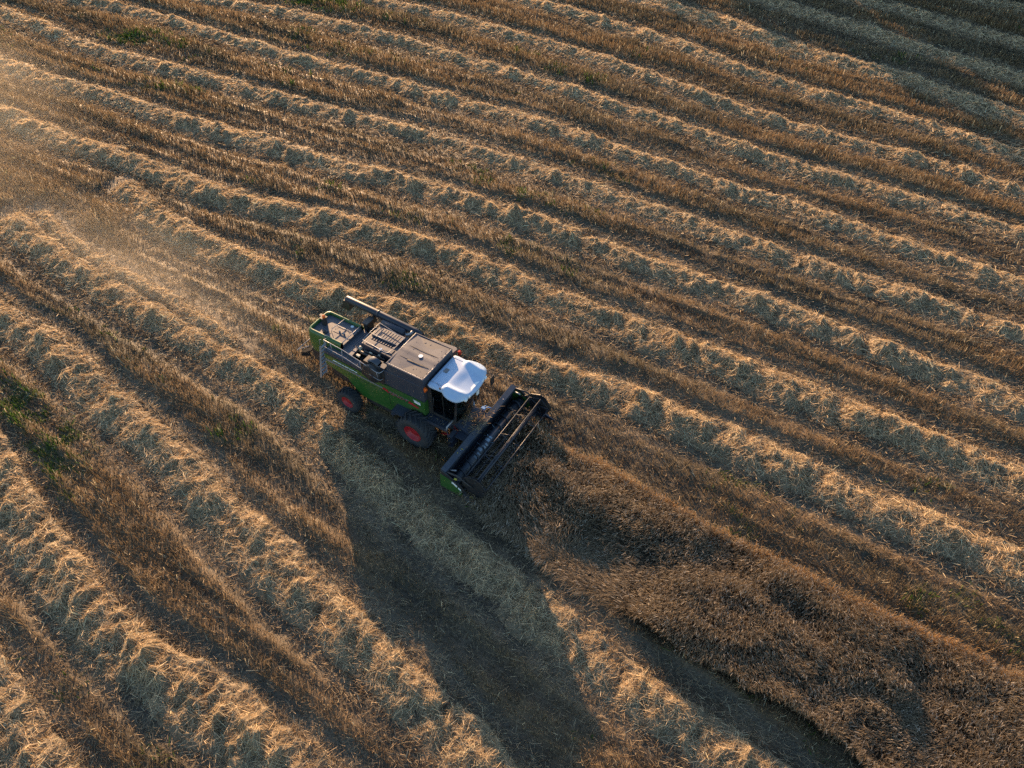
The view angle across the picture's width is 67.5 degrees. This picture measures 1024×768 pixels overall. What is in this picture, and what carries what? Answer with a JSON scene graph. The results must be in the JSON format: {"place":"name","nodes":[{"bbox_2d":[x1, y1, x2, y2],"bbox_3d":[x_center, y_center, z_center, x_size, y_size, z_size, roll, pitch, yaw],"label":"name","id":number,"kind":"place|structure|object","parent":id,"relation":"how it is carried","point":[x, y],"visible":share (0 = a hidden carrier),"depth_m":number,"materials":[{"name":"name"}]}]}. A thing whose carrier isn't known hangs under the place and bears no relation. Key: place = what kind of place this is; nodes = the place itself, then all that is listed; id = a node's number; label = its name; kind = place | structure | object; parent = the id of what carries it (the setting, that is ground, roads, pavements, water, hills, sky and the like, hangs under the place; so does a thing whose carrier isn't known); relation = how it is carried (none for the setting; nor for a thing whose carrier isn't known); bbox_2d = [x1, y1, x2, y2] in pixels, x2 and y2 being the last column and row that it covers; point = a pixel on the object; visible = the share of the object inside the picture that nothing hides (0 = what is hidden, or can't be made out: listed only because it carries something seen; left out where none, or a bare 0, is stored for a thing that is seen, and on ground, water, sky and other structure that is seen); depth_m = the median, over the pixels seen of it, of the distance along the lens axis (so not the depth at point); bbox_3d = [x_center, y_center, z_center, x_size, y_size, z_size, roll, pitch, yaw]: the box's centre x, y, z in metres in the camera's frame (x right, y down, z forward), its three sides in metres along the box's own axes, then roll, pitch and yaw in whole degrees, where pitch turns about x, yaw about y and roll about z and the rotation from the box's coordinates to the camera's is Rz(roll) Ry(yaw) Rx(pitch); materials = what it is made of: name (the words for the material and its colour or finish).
{"place":"outdoors","nodes":[
{"label":"outdoors","id":0,"kind":"place"},
{"bbox_2d":[0,0,1023,767],"bbox_3d":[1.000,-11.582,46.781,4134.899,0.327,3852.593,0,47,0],"label":"ground","id":1,"kind":"structure","parent":0,"point":[458,640],"depth_m":34.54,"materials":[{"name":"soil"}]},
{"bbox_2d":[0,623,89,767],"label":"straw windrow","id":2,"kind":"object","parent":1,"relation":"on","point":[24,746],"visible":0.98,"depth_m":25.30,"materials":[{"name":"beige plant"}]},
{"bbox_2d":[27,207,243,347],"bbox_3d":[-21.172,-6.064,41.584,19.406,0.563,2.242,29,54,24],"label":"straw windrow","id":3,"kind":"object","parent":1,"relation":"on","point":[221,333],"visible":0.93,"depth_m":41.13,"materials":[{"name":"beige plant"}]},
{"bbox_2d":[0,427,355,767],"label":"straw windrow","id":4,"kind":"object","parent":1,"relation":"on","point":[238,729],"visible":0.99,"depth_m":27.01,"materials":[{"name":"beige plant"}]},
{"bbox_2d":[0,294,528,767],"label":"straw windrow","id":5,"kind":"object","parent":1,"relation":"on","point":[276,566],"visible":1,"depth_m":29.58,"materials":[{"name":"beige plant"}]},
{"bbox_2d":[0,208,799,767],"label":"straw windrow","id":6,"kind":"object","parent":1,"relation":"on","point":[646,700],"visible":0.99,"depth_m":30.40,"materials":[{"name":"beige plant"}]},
{"bbox_2d":[297,296,553,508],"bbox_3d":[-4.617,-0.140,33.623,11.870,3.982,5.797,24,52,21],"label":"combine harvester","id":7,"kind":"object","parent":1,"relation":"on","point":[437,381],"visible":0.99,"depth_m":32.85,"materials":[{"name":"green paint"}]},
{"bbox_2d":[327,326,525,477],"bbox_3d":[-4.468,-0.006,33.489,9.958,3.650,5.694,22,51,19],"label":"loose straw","id":8,"kind":"object","parent":7,"relation":"on","point":[482,416],"visible":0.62,"depth_m":33.00,"materials":[{"name":"beige plant"}]},
{"bbox_2d":[0,0,1023,767],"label":"stubble","id":9,"kind":"object","parent":1,"relation":"on","point":[982,16],"visible":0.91,"depth_m":44.74,"materials":[{"name":"brown plant"}]},
{"bbox_2d":[0,103,1023,508],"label":"straw windrow","id":10,"kind":"object","parent":1,"relation":"on","point":[742,373],"visible":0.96,"depth_m":39.61,"materials":[{"name":"beige plant"}]},
{"bbox_2d":[0,53,1023,427],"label":"straw windrow","id":11,"kind":"object","parent":1,"relation":"on","point":[998,397],"visible":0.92,"depth_m":43.46,"materials":[{"name":"beige plant"}]},
{"bbox_2d":[0,3,1023,347],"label":"straw windrow","id":12,"kind":"object","parent":1,"relation":"on","point":[910,299],"visible":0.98,"depth_m":47.20,"materials":[{"name":"beige plant"}]},
{"bbox_2d":[0,0,1023,767],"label":"weeds","id":13,"kind":"object","parent":1,"relation":"on","point":[132,34],"visible":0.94,"depth_m":36.28,"materials":[{"name":"plant"}]},
{"bbox_2d":[46,0,1023,299],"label":"straw windrow","id":14,"kind":"object","parent":1,"relation":"on","point":[844,224],"visible":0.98,"depth_m":49.87,"materials":[{"name":"beige plant"}]},
{"bbox_2d":[107,179,1023,601],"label":"straw windrow","id":15,"kind":"object","parent":1,"relation":"on","point":[931,531],"visible":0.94,"depth_m":34.94,"materials":[{"name":"beige plant"}]},
{"bbox_2d":[179,0,1023,242],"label":"straw windrow","id":16,"kind":"object","parent":1,"relation":"on","point":[747,150],"visible":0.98,"depth_m":52.22,"materials":[{"name":"beige plant"}]},
{"bbox_2d":[361,0,1023,202],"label":"straw windrow","id":17,"kind":"object","parent":1,"relation":"on","point":[919,159],"visible":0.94,"depth_m":53.99,"materials":[{"name":"beige plant"}]},
{"bbox_2d":[451,407,1023,767],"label":"standing grain","id":18,"kind":"object","parent":1,"relation":"on","point":[866,683],"visible":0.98,"depth_m":27.35},
{"bbox_2d":[505,0,1023,162],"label":"straw windrow","id":19,"kind":"object","parent":1,"relation":"on","point":[955,135],"visible":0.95,"depth_m":56.22,"materials":[{"name":"beige plant"}]},
{"bbox_2d":[621,0,1023,130],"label":"straw windrow","id":20,"kind":"object","parent":1,"relation":"on","point":[975,103],"visible":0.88,"depth_m":58.41,"materials":[{"name":"beige plant"}]},
{"bbox_2d":[740,0,1023,89],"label":"straw windrow","id":21,"kind":"object","parent":1,"relation":"on","point":[893,39],"visible":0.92,"depth_m":61.16,"materials":[{"name":"beige plant"}]},
{"bbox_2d":[838,0,1023,52],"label":"straw windrow","id":22,"kind":"object","parent":1,"relation":"on","point":[977,32],"visible":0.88,"depth_m":63.60,"materials":[{"name":"beige plant"}]},
{"bbox_2d":[950,0,1023,15],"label":"straw windrow","id":23,"kind":"object","parent":1,"relation":"on","point":[1007,4],"visible":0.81,"depth_m":66.17,"materials":[{"name":"beige plant"}]}
]}

